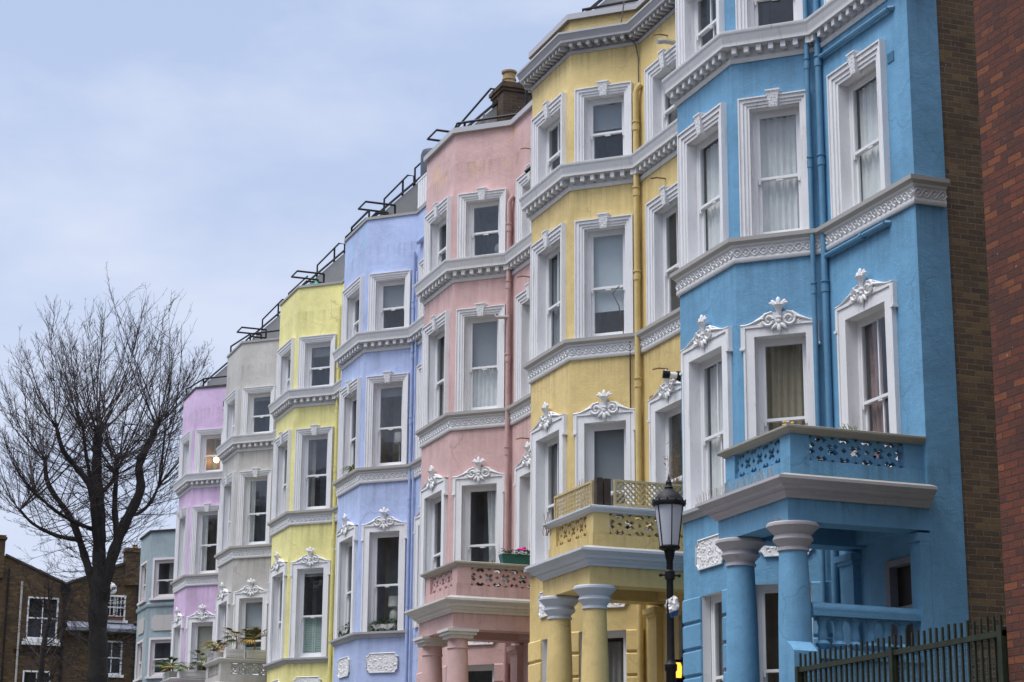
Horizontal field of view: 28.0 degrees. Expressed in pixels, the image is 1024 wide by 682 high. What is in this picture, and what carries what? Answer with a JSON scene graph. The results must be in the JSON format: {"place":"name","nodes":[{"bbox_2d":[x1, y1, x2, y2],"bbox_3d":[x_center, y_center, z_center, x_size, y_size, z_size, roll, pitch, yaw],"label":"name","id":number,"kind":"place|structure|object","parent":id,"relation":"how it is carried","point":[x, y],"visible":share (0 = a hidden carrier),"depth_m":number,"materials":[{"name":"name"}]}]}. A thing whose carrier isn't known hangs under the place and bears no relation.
{"place":"outdoors","nodes":[
{"label":"outdoors","id":0,"kind":"place"},
{"bbox_2d":[133,529,175,681],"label":"terraced house","id":1,"kind":"structure","parent":0,"point":[155,609],"depth_m":66.62,"materials":[{"name":"teal paint"}]},
{"bbox_2d":[133,639,163,681],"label":"window","id":2,"kind":"structure","parent":1,"relation":"in","point":[140,645],"depth_m":67.19,"materials":[{"name":"paint"}]},
{"bbox_2d":[137,560,167,605],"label":"window","id":3,"kind":"structure","parent":1,"relation":"in","point":[144,566],"depth_m":67.83,"materials":[{"name":"paint"}]},
{"bbox_2d":[145,637,170,678],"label":"window","id":4,"kind":"structure","parent":1,"relation":"in","point":[158,647],"depth_m":66.05,"materials":[{"name":"paint"}]},
{"bbox_2d":[149,557,173,600],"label":"window","id":5,"kind":"structure","parent":1,"relation":"in","point":[161,589],"depth_m":66.65,"materials":[{"name":"paint"}]},
{"bbox_2d":[202,275,307,681],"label":"terraced house","id":6,"kind":"structure","parent":0,"point":[244,451],"depth_m":56.09,"materials":[{"name":"grey paint"}]},
{"bbox_2d":[198,640,230,661],"bbox_3d":[-7.671,7.957,52.841,0.971,0.602,1.264,6,-15,-20],"label":"planter trough","id":7,"kind":"object","parent":6,"relation":"on","point":[213,655],"visible":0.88,"depth_m":52.67,"materials":[{"name":"white paint"}]},
{"bbox_2d":[214,582,256,656],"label":"window","id":8,"kind":"structure","parent":6,"relation":"in","point":[223,600],"depth_m":56.36,"materials":[{"name":"white paint"}]},
{"bbox_2d":[221,626,252,657],"bbox_3d":[-6.947,7.621,51.944,0.941,0.812,0.987,6,-15,-20],"label":"planter trough","id":9,"kind":"object","parent":6,"relation":"on","point":[234,653],"visible":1,"depth_m":51.77,"materials":[{"name":"white paint"}]},
{"bbox_2d":[217,472,262,552],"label":"window","id":10,"kind":"structure","parent":6,"relation":"in","point":[227,484],"depth_m":57.05,"materials":[{"name":"white paint"}]},
{"bbox_2d":[222,388,265,442],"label":"window","id":11,"kind":"structure","parent":6,"relation":"in","point":[231,402],"depth_m":57.79,"materials":[{"name":"white paint"}]},
{"bbox_2d":[231,578,268,674],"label":"window","id":12,"kind":"structure","parent":6,"relation":"in","point":[250,603],"depth_m":55.05,"materials":[{"name":"white paint"}]},
{"bbox_2d":[237,626,267,658],"bbox_3d":[-6.244,7.692,52.162,1.574,0.795,1.042,6,-15,-20],"label":"planter trough","id":13,"kind":"object","parent":6,"relation":"on","point":[255,654],"visible":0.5,"depth_m":51.93,"materials":[{"name":"white paint"}]},
{"bbox_2d":[236,467,272,545],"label":"window","id":14,"kind":"structure","parent":6,"relation":"in","point":[248,481],"depth_m":55.85,"materials":[{"name":"white paint"}]},
{"bbox_2d":[240,385,275,434],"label":"window","id":15,"kind":"structure","parent":6,"relation":"in","point":[252,397],"depth_m":56.52,"materials":[{"name":"white paint"}]},
{"bbox_2d":[0,0,604,581],"label":"sky","id":16,"kind":"structure","parent":0,"point":[216,152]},
{"bbox_2d":[161,361,473,681],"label":"terraced house","id":17,"kind":"structure","parent":0,"point":[196,489],"depth_m":61.65,"materials":[{"name":"purple paint"}]},
{"bbox_2d":[150,656,187,679],"bbox_3d":[-9.674,9.257,58.005,1.202,0.648,1.444,6,-15,-20],"label":"planter trough","id":18,"kind":"object","parent":17,"relation":"on","point":[169,674],"visible":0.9,"depth_m":57.90,"materials":[{"name":"white paint"}]},
{"bbox_2d":[170,607,205,676],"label":"window","id":19,"kind":"structure","parent":17,"relation":"in","point":[177,630],"depth_m":61.79,"materials":[{"name":"white paint"}]},
{"bbox_2d":[176,649,206,678],"bbox_3d":[-8.788,9.051,57.419,1.363,0.765,1.026,1,-15,-2],"label":"planter trough","id":20,"kind":"object","parent":17,"relation":"on","point":[191,672],"visible":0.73,"depth_m":57.27,"materials":[{"name":"white paint"}]},
{"bbox_2d":[173,506,213,580],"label":"window","id":21,"kind":"structure","parent":17,"relation":"in","point":[182,517],"depth_m":62.47,"materials":[{"name":"white paint"}]},
{"bbox_2d":[178,430,217,479],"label":"window","id":22,"kind":"structure","parent":17,"relation":"in","point":[185,454],"depth_m":63.22,"materials":[{"name":"white paint"}]},
{"bbox_2d":[185,604,215,669],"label":"window","id":23,"kind":"structure","parent":17,"relation":"in","point":[200,626],"depth_m":60.52,"materials":[{"name":"white paint"}]},
{"bbox_2d":[189,503,218,573],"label":"window","id":24,"kind":"structure","parent":17,"relation":"in","point":[200,545],"depth_m":61.32,"materials":[{"name":"white paint"}]},
{"bbox_2d":[194,428,222,472],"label":"window","id":25,"kind":"structure","parent":17,"relation":"in","point":[204,455],"depth_m":61.96,"materials":[{"name":"white paint"}]},
{"bbox_2d":[263,218,611,681],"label":"terraced house","id":26,"kind":"structure","parent":0,"point":[303,406],"depth_m":50.55,"materials":[{"name":"paint"}]},
{"bbox_2d":[266,551,316,663],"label":"window","id":27,"kind":"structure","parent":26,"relation":"in","point":[277,582],"depth_m":50.74,"materials":[{"name":"white paint"}]},
{"bbox_2d":[271,429,320,519],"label":"window","id":28,"kind":"structure","parent":26,"relation":"in","point":[282,444],"depth_m":51.61,"materials":[{"name":"white paint"}]},
{"bbox_2d":[275,338,323,398],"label":"window","id":29,"kind":"structure","parent":26,"relation":"in","point":[285,355],"depth_m":52.35,"materials":[{"name":"white paint"}]},
{"bbox_2d":[288,547,330,657],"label":"window","id":30,"kind":"structure","parent":26,"relation":"in","point":[302,643],"depth_m":49.50,"materials":[{"name":"white paint"}]},
{"bbox_2d":[293,424,333,510],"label":"window","id":31,"kind":"structure","parent":26,"relation":"in","point":[305,465],"depth_m":50.41,"materials":[{"name":"white paint"}]},
{"bbox_2d":[297,333,336,387],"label":"window","id":32,"kind":"structure","parent":26,"relation":"in","point":[310,349],"depth_m":51.08,"materials":[{"name":"white paint"}]},
{"bbox_2d":[329,148,766,681],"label":"terraced house","id":33,"kind":"structure","parent":0,"point":[377,354],"depth_m":45.03,"materials":[{"name":"paint"}]},
{"bbox_2d":[338,622,349,636],"bbox_3d":[-3.547,6.330,44.729,0.347,0.453,0.939,6,-15,-20],"label":"window box","id":34,"kind":"object","parent":33,"relation":"on","point":[344,632],"visible":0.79,"depth_m":44.74,"materials":[{"name":"white paint"}]},
{"bbox_2d":[340,464,354,475],"bbox_3d":[-3.506,2.869,45.249,0.535,0.257,0.720,10,-17,-31],"label":"sill plant","id":35,"kind":"object","parent":33,"relation":"on","point":[350,468],"visible":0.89,"depth_m":45.24,"materials":[{"name":"green plant"}]},
{"bbox_2d":[333,513,390,638],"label":"window","id":36,"kind":"structure","parent":33,"relation":"in","point":[347,536],"depth_m":45.31,"materials":[{"name":"white paint"}]},
{"bbox_2d":[337,377,393,478],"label":"window","id":37,"kind":"structure","parent":33,"relation":"in","point":[350,395],"depth_m":46.21,"materials":[{"name":"white paint"}]},
{"bbox_2d":[341,275,395,344],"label":"window","id":38,"kind":"structure","parent":33,"relation":"in","point":[353,295],"depth_m":46.94,"materials":[{"name":"white paint"}]},
{"bbox_2d":[369,617,397,634],"bbox_3d":[-2.681,6.090,43.715,0.778,0.453,0.332,-6,-16,22],"label":"window box","id":39,"kind":"object","parent":33,"relation":"on","point":[382,626],"visible":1,"depth_m":43.68,"materials":[{"name":"white paint"}]},
{"bbox_2d":[360,507,406,631],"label":"window","id":40,"kind":"structure","parent":33,"relation":"in","point":[374,534],"depth_m":44.15,"materials":[{"name":"white paint"}]},
{"bbox_2d":[364,371,409,466],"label":"window","id":41,"kind":"structure","parent":33,"relation":"in","point":[379,388],"depth_m":44.99,"materials":[{"name":"white paint"}]},
{"bbox_2d":[367,269,411,330],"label":"window","id":42,"kind":"structure","parent":33,"relation":"in","point":[388,292],"depth_m":45.64,"materials":[{"name":"white paint"}]},
{"bbox_2d":[388,596,397,623],"bbox_3d":[-2.517,5.804,44.104,0.300,0.620,0.297,-6,-16,22],"label":"table lamp","id":43,"kind":"object","parent":33,"relation":"on","point":[393,602],"visible":0.69,"depth_m":44.02,"materials":[{"name":"ceramic"}]},
{"bbox_2d":[394,432,401,461],"bbox_3d":[-2.462,2.431,44.999,0.260,0.840,0.260,-6,-16,22],"label":"lamp","id":44,"kind":"object","parent":33,"relation":"in","point":[398,438],"visible":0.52,"depth_m":44.98,"materials":[{"name":"fabric"}]},
{"bbox_2d":[412,511,419,627],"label":"window","id":45,"kind":"structure","parent":33,"relation":"in","point":[416,532],"depth_m":43.25,"materials":[{"name":"white paint"}]},
{"bbox_2d":[415,363,421,458],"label":"window","id":46,"kind":"structure","parent":33,"relation":"in","point":[418,451],"depth_m":44.11,"materials":[{"name":"white paint"}]},
{"bbox_2d":[417,258,423,318],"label":"window","id":47,"kind":"structure","parent":33,"relation":"in","point":[420,312],"depth_m":44.77,"materials":[{"name":"white paint"}]},
{"bbox_2d":[516,0,684,681],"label":"terraced house","id":48,"kind":"structure","parent":0,"point":[598,200],"depth_m":33.68,"materials":[{"name":"yellow paint"}]},
{"bbox_2d":[542,638,547,681],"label":"window","id":49,"kind":"structure","parent":48,"relation":"in","point":[544,642],"depth_m":33.73,"materials":[{"name":"white paint"}]},
{"bbox_2d":[543,514,552,535],"bbox_3d":[0.532,2.808,31.408,0.132,0.339,0.195,-4,-15,17],"label":"dry plant","id":50,"kind":"object","parent":48,"relation":"hanging from","point":[545,528],"visible":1,"depth_m":31.40,"materials":[{"name":"grey plant"}]},
{"bbox_2d":[529,402,567,564],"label":"window","id":51,"kind":"structure","parent":48,"relation":"in","point":[547,449],"depth_m":34.53,"materials":[{"name":"white paint"}]},
{"bbox_2d":[531,92,605,187],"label":"window","id":52,"kind":"structure","parent":48,"relation":"in","point":[549,126],"depth_m":36.05,"materials":[{"name":"white paint"}]},
{"bbox_2d":[530,223,606,359],"bbox_3d":[0.984,-0.805,35.091,0.963,2.152,1.450,6,-15,-20],"label":"window","id":53,"kind":"structure","parent":48,"relation":"in","point":[548,255],"depth_m":35.34,"materials":[{"name":"white paint"}]},
{"bbox_2d":[554,480,593,518],"bbox_3d":[0.923,2.411,30.805,0.040,0.395,1.480,6,-15,-20],"label":"trellis panel","id":54,"kind":"object","parent":48,"relation":"on","point":[558,505],"visible":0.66,"depth_m":30.76,"materials":[{"name":"beige wood"}]},
{"bbox_2d":[594,477,610,505],"bbox_3d":[1.326,2.218,30.079,0.220,0.420,0.110,6,-15,-20],"label":"planter","id":55,"kind":"object","parent":48,"relation":"on","point":[602,491],"visible":1,"depth_m":30.04,"materials":[{"name":"brown wood"}]},
{"bbox_2d":[574,80,632,161],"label":"window","id":56,"kind":"structure","parent":48,"relation":"in","point":[604,106],"depth_m":34.76,"materials":[{"name":"white paint"}]},
{"bbox_2d":[580,630,626,681],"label":"window","id":57,"kind":"structure","parent":48,"relation":"in","point":[616,638],"depth_m":32.54,"materials":[{"name":"glass"}]},
{"bbox_2d":[574,212,633,337],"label":"window","id":58,"kind":"structure","parent":48,"relation":"in","point":[604,244],"depth_m":34.09,"materials":[{"name":"white paint"}]},
{"bbox_2d":[572,390,635,534],"bbox_3d":[1.538,2.109,33.140,1.118,2.660,0.419,-6,-16,22],"label":"window","id":59,"kind":"structure","parent":48,"relation":"in","point":[604,442],"depth_m":33.32,"materials":[{"name":"white paint"}]},
{"bbox_2d":[610,518,680,537],"bbox_3d":[1.915,2.894,30.450,1.642,0.525,0.523,6,-15,-20],"label":"balcony shrub","id":60,"kind":"object","parent":48,"relation":"on","point":[627,526],"visible":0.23,"depth_m":30.38,"materials":[{"name":"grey plant"}]},
{"bbox_2d":[613,479,682,508],"bbox_3d":[2.170,2.291,30.307,1.450,0.411,0.040,6,-15,-20],"label":"trellis panel","id":61,"kind":"object","parent":48,"relation":"on","point":[625,503],"visible":0.52,"depth_m":30.18,"materials":[{"name":"beige wood"}]},
{"bbox_2d":[644,43,676,142],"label":"window","id":62,"kind":"structure","parent":48,"relation":"in","point":[659,112],"depth_m":33.80,"materials":[{"name":"white paint"}]},
{"bbox_2d":[645,181,679,324],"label":"window","id":63,"kind":"structure","parent":48,"relation":"in","point":[662,251],"depth_m":33.14,"materials":[{"name":"white paint"}]},
{"bbox_2d":[647,369,682,525],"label":"window","id":64,"kind":"structure","parent":48,"relation":"in","point":[664,420],"depth_m":32.39,"materials":[{"name":"white paint"}]},
{"bbox_2d":[661,441,681,491],"bbox_3d":[2.449,2.377,30.913,0.365,1.748,0.339,6,-15,-20],"label":"dry plant","id":65,"kind":"object","parent":48,"relation":"on","point":[679,470],"visible":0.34,"depth_m":31.01,"materials":[{"name":"grey plant"}]},
{"bbox_2d":[662,0,1005,681],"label":"terraced house","id":66,"kind":"structure","parent":0,"point":[829,276],"depth_m":26.65,"materials":[{"name":"blue paint"}]},
{"bbox_2d":[677,102,728,267],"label":"window","id":67,"kind":"structure","parent":66,"relation":"in","point":[702,158],"depth_m":29.90,"materials":[{"name":"white paint"}]},
{"bbox_2d":[679,315,732,510],"bbox_3d":[3.070,0.977,28.827,0.993,2.708,1.544,6,-15,-20],"label":"window","id":68,"kind":"structure","parent":66,"relation":"in","point":[706,362],"depth_m":29.03,"materials":[{"name":"white paint"}]},
{"bbox_2d":[675,0,768,67],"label":"window","id":69,"kind":"structure","parent":66,"relation":"in","point":[697,22],"depth_m":30.69,"materials":[{"name":"white paint"}]},
{"bbox_2d":[702,591,757,681],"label":"window","id":70,"kind":"structure","parent":66,"relation":"in","point":[713,643],"depth_m":28.21,"materials":[{"name":"white paint"}]},
{"bbox_2d":[735,0,802,28],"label":"window","id":71,"kind":"structure","parent":66,"relation":"in","point":[748,12],"depth_m":29.33,"materials":[{"name":"white paint"}]},
{"bbox_2d":[737,88,809,236],"bbox_3d":[3.804,-2.391,28.797,1.024,2.104,0.963,-6,-16,22],"label":"window","id":72,"kind":"structure","parent":66,"relation":"in","point":[774,197],"depth_m":28.64,"materials":[{"name":"white paint"}]},
{"bbox_2d":[740,297,821,451],"bbox_3d":[3.669,0.720,27.721,1.118,2.660,0.456,-6,-16,22],"label":"window","id":73,"kind":"structure","parent":66,"relation":"in","point":[777,347],"depth_m":27.88,"materials":[{"name":"white paint"}]},
{"bbox_2d":[756,582,812,681],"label":"window","id":74,"kind":"structure","parent":66,"relation":"in","point":[766,596],"depth_m":27.45,"materials":[{"name":"white paint"}]},
{"bbox_2d":[839,424,857,429],"bbox_3d":[4.091,1.057,24.856,0.313,0.116,0.388,-1,-15,5],"label":"grass tuft","id":75,"kind":"object","parent":66,"relation":"on","point":[848,427],"visible":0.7,"depth_m":24.81,"materials":[{"name":"beige plant"}]},
{"bbox_2d":[809,439,897,466],"bbox_3d":[4.038,1.499,25.008,1.650,0.526,0.514,6,-15,-20],"label":"balcony shrub","id":76,"kind":"object","parent":66,"relation":"on","point":[874,456],"visible":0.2,"depth_m":25.10,"materials":[{"name":"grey plant"}]},
{"bbox_2d":[826,38,890,218],"bbox_3d":[4.961,-2.775,27.376,0.963,2.152,1.400,6,-15,-20],"label":"window","id":77,"kind":"structure","parent":66,"relation":"in","point":[857,96],"depth_m":27.59,"materials":[{"name":"white paint"}]},
{"bbox_2d":[834,268,901,466],"bbox_3d":[4.923,0.400,26.547,0.993,2.708,1.494,6,-15,-20],"label":"window","id":78,"kind":"structure","parent":66,"relation":"in","point":[866,320],"depth_m":26.78,"materials":[{"name":"white paint"}]},
{"bbox_2d":[897,565,912,646],"bbox_3d":[4.949,3.822,24.886,0.080,2.360,0.920,6,-15,-20],"label":"door","id":79,"kind":"structure","parent":66,"relation":"in","point":[903,573],"depth_m":25.27,"materials":[{"name":"paint"}]},
{"bbox_3d":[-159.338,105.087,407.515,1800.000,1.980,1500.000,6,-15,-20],"label":"ground","id":80,"kind":"structure","parent":0,"visible":0},
{"bbox_2d":[17,563,84,681],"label":"bare sapling","id":81,"kind":"object","parent":80,"relation":"on","point":[41,673],"visible":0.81,"depth_m":76.37,"materials":[{"name":"brown plant"}]},
{"bbox_2d":[0,535,140,681],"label":"brick house","id":82,"kind":"structure","parent":80,"relation":"on","point":[8,673],"depth_m":82.69,"materials":[{"name":"brick"}]},
{"bbox_2d":[22,670,49,681],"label":"window","id":83,"kind":"structure","parent":82,"relation":"in","point":[35,673],"depth_m":82.42,"materials":[{"name":"glass"}]},
{"bbox_2d":[21,596,59,645],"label":"window","id":84,"kind":"structure","parent":82,"relation":"in","point":[32,602],"depth_m":82.99,"materials":[{"name":"white paint"}]},
{"bbox_2d":[107,641,123,677],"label":"window","id":85,"kind":"structure","parent":82,"relation":"in","point":[111,668],"depth_m":83.68,"materials":[{"name":"glass"}]},
{"bbox_2d":[107,595,127,622],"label":"window","id":86,"kind":"structure","parent":82,"relation":"in","point":[111,609],"depth_m":83.70,"materials":[{"name":"white paint"}]},
{"bbox_2d":[0,266,213,681],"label":"bare tree","id":87,"kind":"object","parent":80,"relation":"on","point":[99,571],"visible":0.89,"depth_m":75.12,"materials":[{"name":"brown plant"}]},
{"bbox_2d":[404,69,531,681],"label":"terraced house","id":88,"kind":"structure","parent":80,"relation":"on","point":[472,292],"depth_m":39.35,"materials":[{"name":"pink paint"}]},
{"bbox_2d":[420,310,449,427],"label":"window","id":89,"kind":"structure","parent":88,"relation":"in","point":[436,334],"depth_m":40.81,"materials":[{"name":"white paint"}]},
{"bbox_2d":[418,465,483,605],"bbox_3d":[-1.178,3.764,39.698,0.993,2.708,1.544,6,-15,-20],"label":"window","id":90,"kind":"structure","parent":88,"relation":"in","point":[433,495],"depth_m":39.95,"materials":[{"name":"white paint"}]},
{"bbox_2d":[423,196,486,276],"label":"window","id":91,"kind":"structure","parent":88,"relation":"in","point":[437,223],"depth_m":41.48,"materials":[{"name":"white paint"}]},
{"bbox_2d":[451,456,504,585],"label":"window","id":92,"kind":"structure","parent":88,"relation":"in","point":[466,487],"depth_m":38.73,"materials":[{"name":"white paint"}]},
{"bbox_2d":[455,302,505,411],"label":"window","id":93,"kind":"structure","parent":88,"relation":"in","point":[480,350],"depth_m":39.50,"materials":[{"name":"white paint"}]},
{"bbox_2d":[468,664,493,681],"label":"window","id":94,"kind":"structure","parent":88,"relation":"in","point":[483,672],"depth_m":38.63,"materials":[{"name":"glass"}]},
{"bbox_2d":[457,187,507,257],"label":"window","id":95,"kind":"structure","parent":88,"relation":"in","point":[471,206],"depth_m":40.20,"materials":[{"name":"white paint"}]},
{"bbox_2d":[479,113,488,123],"bbox_3d":[-0.582,-4.145,41.633,0.700,0.909,1.300,6,-15,-20],"label":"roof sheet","id":96,"kind":"object","parent":88,"relation":"on","point":[485,121],"visible":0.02,"depth_m":41.45,"materials":[{"name":"grey metal"}]},
{"bbox_2d":[494,243,498,252],"bbox_3d":[-0.231,-1.760,40.285,0.240,0.340,0.234,-6,-16,22],"label":"white ornament","id":97,"kind":"object","parent":88,"relation":"on","point":[496,248],"visible":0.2,"depth_m":40.21,"materials":[{"name":"ceramic"}]},
{"bbox_2d":[471,569,529,588],"bbox_3d":[-0.226,4.283,35.876,1.650,0.528,0.524,6,-15,-20],"label":"balcony shrub","id":98,"kind":"object","parent":88,"relation":"on","point":[502,576],"visible":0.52,"depth_m":35.87,"materials":[{"name":"green plant"}]},
{"bbox_2d":[498,547,529,564],"bbox_3d":[0.124,3.751,35.839,0.807,0.325,0.334,6,-15,-20],"label":"flower trough","id":99,"kind":"object","parent":88,"relation":"on","point":[516,558],"visible":0.81,"depth_m":35.73,"materials":[{"name":"teal plastic"}]},
{"bbox_2d":[513,441,530,587],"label":"window","id":100,"kind":"structure","parent":88,"relation":"in","point":[521,471],"depth_m":37.80,"materials":[{"name":"white paint"}]},
{"bbox_2d":[514,282,530,401],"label":"window","id":101,"kind":"structure","parent":88,"relation":"in","point":[522,388],"depth_m":38.61,"materials":[{"name":"white paint"}]},
{"bbox_2d":[515,163,531,242],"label":"window","id":102,"kind":"structure","parent":88,"relation":"in","point":[523,225],"depth_m":39.25,"materials":[{"name":"white paint"}]},
{"bbox_2d":[795,615,1008,681],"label":"metal fence","id":103,"kind":"object","parent":80,"relation":"on","point":[896,665],"visible":1,"depth_m":20.82,"materials":[{"name":"black metal"}]},
{"bbox_2d":[973,0,1023,681],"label":"brick building","id":104,"kind":"structure","parent":80,"relation":"on","point":[999,33],"depth_m":20.09,"materials":[{"name":"brick"}]},
{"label":"pavement","id":105,"kind":"structure","parent":0,"visible":0},
{"bbox_2d":[652,473,685,681],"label":"street lamp","id":106,"kind":"object","parent":105,"relation":"on","point":[668,503],"visible":1,"depth_m":23.14,"materials":[{"name":"black metal"}]},
{"bbox_2d":[664,595,678,617],"bbox_3d":[1.802,2.985,23.022,0.176,0.280,0.162,6,-15,-20],"label":"plastic wrap","id":107,"kind":"object","parent":106,"relation":"attached to","point":[673,605],"visible":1,"depth_m":22.98,"materials":[{"name":"white plastic"}]}
]}

